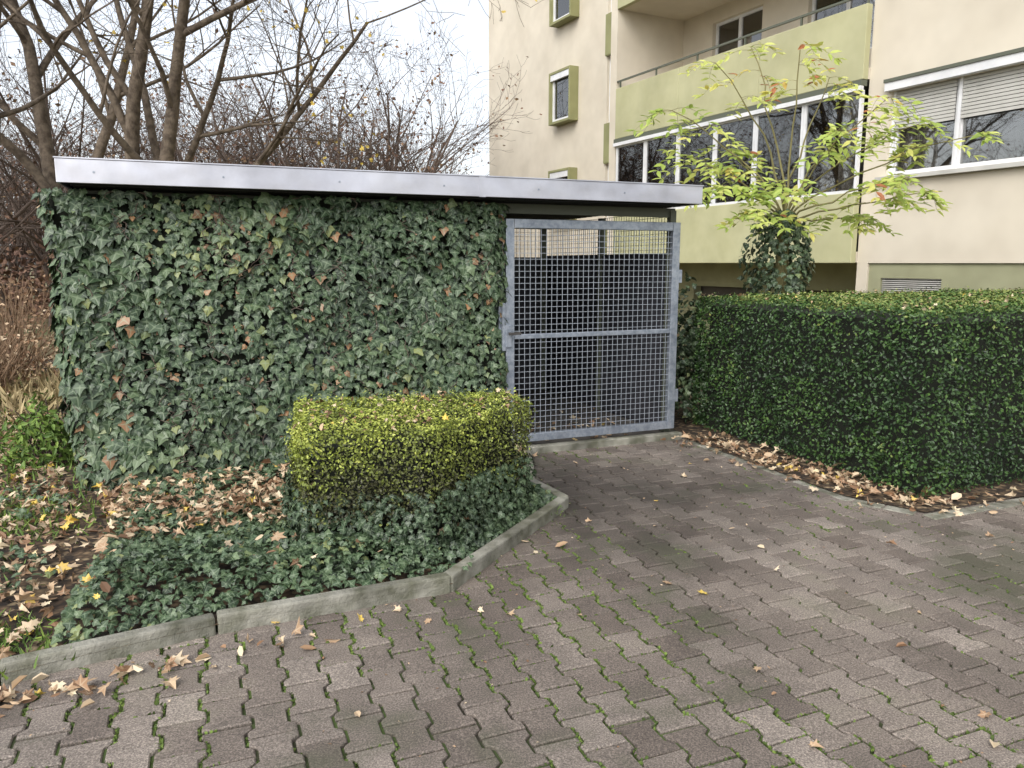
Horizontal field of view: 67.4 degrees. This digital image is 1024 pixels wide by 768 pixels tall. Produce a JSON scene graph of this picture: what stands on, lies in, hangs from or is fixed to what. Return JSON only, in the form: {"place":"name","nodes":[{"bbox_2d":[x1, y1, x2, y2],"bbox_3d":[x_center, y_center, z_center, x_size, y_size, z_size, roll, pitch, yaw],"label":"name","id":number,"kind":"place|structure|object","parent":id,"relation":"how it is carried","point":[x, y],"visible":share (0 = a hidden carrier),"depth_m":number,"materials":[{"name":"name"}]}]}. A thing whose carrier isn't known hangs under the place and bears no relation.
{"place":"outdoors","nodes":[
{"label":"outdoors","id":0,"kind":"place"},
{"bbox_2d":[0,0,488,266],"label":"sky","id":1,"kind":"structure","parent":0,"point":[473,27],"materials":[{"name":"white"}]},
{"bbox_2d":[0,359,541,673],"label":"garden bed","id":2,"kind":"object","parent":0,"point":[83,555],"visible":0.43,"depth_m":3.96,"materials":[{"name":"brown soil"}]},
{"bbox_2d":[0,328,51,394],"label":"rusty shrub","id":3,"kind":"object","parent":2,"relation":"on","point":[7,372],"visible":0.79,"depth_m":9.34,"materials":[{"name":"brown plant"}]},
{"bbox_2d":[0,391,77,469],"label":"green weed shrub","id":4,"kind":"object","parent":2,"relation":"on","point":[53,430],"visible":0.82,"depth_m":6.02,"materials":[{"name":"green plant"}]},
{"bbox_2d":[0,607,111,679],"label":"grass patch","id":5,"kind":"object","parent":2,"relation":"on","point":[37,632],"visible":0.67,"depth_m":3.26,"materials":[{"name":"green plant"}]},
{"bbox_2d":[0,404,121,534],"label":"grass patch","id":6,"kind":"object","parent":2,"relation":"on","point":[32,473],"visible":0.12,"depth_m":5.93,"materials":[{"name":"green plant"}]},
{"bbox_2d":[0,472,169,592],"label":"grass patch","id":7,"kind":"object","parent":2,"relation":"on","point":[37,520],"visible":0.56,"depth_m":4.81,"materials":[{"name":"green plant"}]},
{"bbox_2d":[0,454,556,646],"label":"ground ivy","id":8,"kind":"object","parent":2,"relation":"on","point":[160,550],"visible":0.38,"depth_m":3.77,"materials":[{"name":"green plant"}]},
{"bbox_2d":[279,386,541,584],"bbox_3d":[-0.548,0.510,4.551,1.645,0.875,1.268,-3,9,-18],"label":"boxwood hedge","id":9,"kind":"object","parent":2,"relation":"on","point":[377,477],"visible":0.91,"depth_m":4.14,"materials":[{"name":"green plant"}]},
{"bbox_2d":[293,288,1023,430],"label":"leaves on hedges","id":10,"kind":"object","parent":9,"relation":"on","point":[445,416],"visible":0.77,"depth_m":4.74,"materials":[{"name":"yellow plant"}]},
{"bbox_2d":[0,358,1023,717],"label":"fallen leaves","id":11,"kind":"object","parent":2,"relation":"on","point":[842,476],"visible":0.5,"depth_m":4.68,"materials":[{"name":"brown plant"}]},
{"bbox_2d":[0,267,708,360],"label":"ground","id":12,"kind":"structure","parent":0,"point":[49,335],"depth_m":18.39,"materials":[{"name":"brown soil"}]},
{"bbox_2d":[0,265,68,381],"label":"rusty shrub","id":13,"kind":"object","parent":12,"relation":"on","point":[19,322],"visible":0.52,"depth_m":10.56,"materials":[{"name":"brown plant"}]},
{"bbox_2d":[0,361,70,439],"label":"dry grass patch","id":14,"kind":"object","parent":12,"relation":"on","point":[15,400],"visible":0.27,"depth_m":8.78,"materials":[{"name":"beige plant"}]},
{"bbox_2d":[0,0,256,137],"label":"bare tree","id":15,"kind":"object","parent":12,"relation":"on","point":[7,113],"visible":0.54,"depth_m":14.77,"materials":[{"name":"brown plant"}]},
{"bbox_2d":[0,0,307,257],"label":"bare tree","id":16,"kind":"object","parent":12,"relation":"on","point":[43,141],"visible":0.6,"depth_m":15.27,"materials":[{"name":"brown plant"}]},
{"bbox_2d":[0,0,421,166],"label":"bare tree","id":17,"kind":"object","parent":12,"relation":"on","point":[129,122],"visible":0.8,"depth_m":13.57,"materials":[{"name":"brown plant"}]},
{"bbox_2d":[0,0,541,326],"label":"distant trees","id":18,"kind":"object","parent":12,"relation":"on","point":[21,225],"visible":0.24,"depth_m":22.68,"materials":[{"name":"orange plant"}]},
{"bbox_2d":[3,0,542,164],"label":"bare tree","id":19,"kind":"object","parent":12,"relation":"on","point":[172,89],"visible":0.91,"depth_m":13.06,"materials":[{"name":"brown plant"}]},
{"bbox_2d":[607,0,903,293],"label":"fin walls","id":20,"kind":"structure","parent":12,"relation":"on","point":[641,42],"depth_m":17.60,"materials":[{"name":"beige paint"}]},
{"bbox_2d":[613,0,872,262],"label":"balcony parapets","id":21,"kind":"object","parent":20,"relation":"attached to","point":[847,34],"visible":0.64,"depth_m":14.09,"materials":[{"name":"paint"}]},
{"bbox_2d":[617,0,869,87],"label":"balcony rails","id":22,"kind":"object","parent":21,"relation":"on","point":[801,17],"visible":0.96,"depth_m":13.94,"materials":[{"name":"grey metal"}]},
{"bbox_2d":[623,0,869,262],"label":"balcony slabs","id":23,"kind":"structure","parent":20,"relation":"attached to","point":[682,10],"depth_m":17.07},
{"bbox_2d":[683,0,871,67],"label":"loggia back wall","id":24,"kind":"structure","parent":20,"relation":"attached to","point":[699,32],"depth_m":16.60,"materials":[{"name":"beige paint"}]},
{"bbox_2d":[550,0,1023,217],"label":"window frames","id":25,"kind":"structure","parent":20,"relation":"attached to","point":[977,67],"depth_m":12.47,"materials":[{"name":"white plastic"}]},
{"bbox_2d":[555,0,901,205],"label":"glazing","id":26,"kind":"structure","parent":25,"relation":"attached to","point":[630,163],"depth_m":14.37,"materials":[{"name":"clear glass"}]},
{"bbox_2d":[614,47,1023,142],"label":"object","id":27,"kind":"structure","parent":25,"relation":"attached to","point":[862,82],"depth_m":12.49,"materials":[{"name":"grey metal"}]},
{"bbox_2d":[838,89,942,190],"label":"curtains","id":28,"kind":"object","parent":25,"relation":"attached to","point":[930,159],"visible":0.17,"depth_m":11.55,"materials":[{"name":"white fabric"}]},
{"bbox_2d":[678,263,856,334],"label":"basement wall","id":29,"kind":"structure","parent":12,"relation":"on","point":[836,276],"depth_m":16.95,"materials":[{"name":"green paint"}]},
{"bbox_2d":[867,263,1023,292],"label":"plinth","id":30,"kind":"structure","parent":12,"relation":"on","point":[983,276],"depth_m":10.92,"materials":[{"name":"paint"}]},
{"bbox_2d":[881,278,941,292],"bbox_3d":[6.024,-1.480,11.599,0.020,0.226,0.980,-5,10,-27],"label":"plinth vent","id":31,"kind":"object","parent":30,"relation":"attached to","point":[912,283],"visible":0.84,"depth_m":11.59,"materials":[{"name":"grey metal"}]},
{"bbox_3d":[10.318,-8.890,17.111,13.840,15.700,27.900,-5,10,-27],"label":"outer shell","id":32,"kind":"object","parent":12,"relation":"on","visible":0},
{"bbox_2d":[700,72,1023,319],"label":"dark interiors","id":33,"kind":"object","parent":32,"relation":"in","point":[1008,125],"visible":0.02,"depth_m":11.29,"materials":[{"name":"black"}]},
{"bbox_2d":[857,0,1023,262],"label":"facade","id":34,"kind":"structure","parent":32,"relation":"attached to","point":[981,220],"depth_m":10.90,"materials":[{"name":"beige paint"}]},
{"bbox_2d":[875,65,1023,179],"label":"roller shutters","id":35,"kind":"object","parent":34,"relation":"attached to","point":[983,112],"visible":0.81,"depth_m":10.59,"materials":[{"name":"white plastic"}]},
{"label":"plinth left block","id":36,"kind":"object","parent":12,"relation":"on","visible":0},
{"bbox_2d":[489,0,610,256],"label":"building wall","id":37,"kind":"structure","parent":36,"relation":"on","point":[541,149],"depth_m":23.75,"materials":[{"name":"beige paint"}]},
{"bbox_2d":[548,0,611,254],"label":"window surrounds","id":38,"kind":"object","parent":37,"relation":"attached to","point":[573,14],"visible":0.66,"depth_m":21.91,"materials":[{"name":"green paint"}]},
{"bbox_2d":[0,428,1023,767],"bbox_3d":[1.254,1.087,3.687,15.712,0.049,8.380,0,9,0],"label":"brick pavement","id":39,"kind":"structure","parent":0,"point":[604,490],"depth_m":3.21,"materials":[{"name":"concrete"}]},
{"bbox_2d":[0,447,568,685],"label":"kerb edging","id":40,"kind":"object","parent":39,"relation":"on","point":[457,576],"visible":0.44,"depth_m":3.52,"materials":[{"name":"concrete"}]},
{"bbox_2d":[53,156,703,469],"bbox_3d":[-1.235,-0.669,7.484,5.010,2.334,3.422,-4,10,-22],"label":"bin shelter","id":41,"kind":"object","parent":39,"relation":"on","point":[542,198],"visible":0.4,"depth_m":7.01,"materials":[{"name":"metal"}]},
{"bbox_2d":[30,187,512,490],"bbox_3d":[-1.646,-0.329,5.823,3.433,2.203,1.060,-1,9,-7],"label":"ivy","id":42,"kind":"object","parent":41,"relation":"attached to","point":[75,237],"depth_m":5.61,"materials":[{"name":"green plant"}]},
{"bbox_2d":[36,198,501,476],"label":"caught leaves","id":43,"kind":"object","parent":42,"relation":"on","point":[205,246],"visible":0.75,"depth_m":5.53,"materials":[{"name":"brown plant"}]},
{"bbox_2d":[501,219,681,442],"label":"wire gate","id":44,"kind":"structure","parent":41,"relation":"attached to","point":[509,334],"depth_m":6.76,"materials":[{"name":"metal"}]},
{"bbox_2d":[0,445,1023,767],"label":"joint moss","id":45,"kind":"object","parent":39,"relation":"on","point":[382,625],"visible":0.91,"depth_m":3.15,"materials":[{"name":"green plant"}]},
{"bbox_2d":[31,452,999,747],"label":"leaves on paving","id":46,"kind":"object","parent":39,"relation":"on","point":[427,620],"visible":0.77,"depth_m":3.11,"materials":[{"name":"brown plant"}]},
{"bbox_2d":[30,446,1015,766],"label":"leaf crumbs","id":47,"kind":"object","parent":39,"relation":"on","point":[516,594],"visible":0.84,"depth_m":3.53,"materials":[{"name":"brown plant"}]},
{"bbox_2d":[542,484,575,526],"bbox_3d":[0.283,0.796,5.088,0.276,0.080,0.846,0,9,0],"label":"grass patch","id":48,"kind":"object","parent":39,"relation":"on","point":[558,507],"visible":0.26,"depth_m":4.99,"materials":[{"name":"green plant"}]},
{"bbox_2d":[673,369,1023,511],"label":"hedge soil bed","id":49,"kind":"object","parent":39,"relation":"on","point":[694,430],"visible":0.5,"depth_m":5.71,"materials":[{"name":"brown soil"}]},
{"bbox_2d":[675,272,709,422],"bbox_3d":[1.867,-0.401,8.075,0.829,1.544,1.100,0,9,0],"label":"ivy shrub","id":50,"kind":"object","parent":49,"relation":"on","point":[686,350],"visible":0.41,"depth_m":7.86,"materials":[{"name":"green plant"}]},
{"bbox_2d":[624,41,1003,303],"bbox_3d":[3.145,-1.705,8.399,3.870,4.018,1.873,0,9,0],"label":"ivy clad young tree","id":51,"kind":"object","parent":49,"relation":"on","point":[788,224],"visible":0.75,"depth_m":8.22,"materials":[{"name":"green plant"}]},
{"bbox_2d":[690,286,1023,498],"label":"privet hedge","id":52,"kind":"object","parent":49,"relation":"on","point":[908,398],"visible":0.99,"depth_m":5.78,"materials":[{"name":"green plant"}]},
{"bbox_2d":[686,441,1023,519],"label":"edging stones","id":53,"kind":"object","parent":39,"relation":"on","point":[995,505],"visible":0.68,"depth_m":5.24,"materials":[{"name":"concrete"}]}
]}

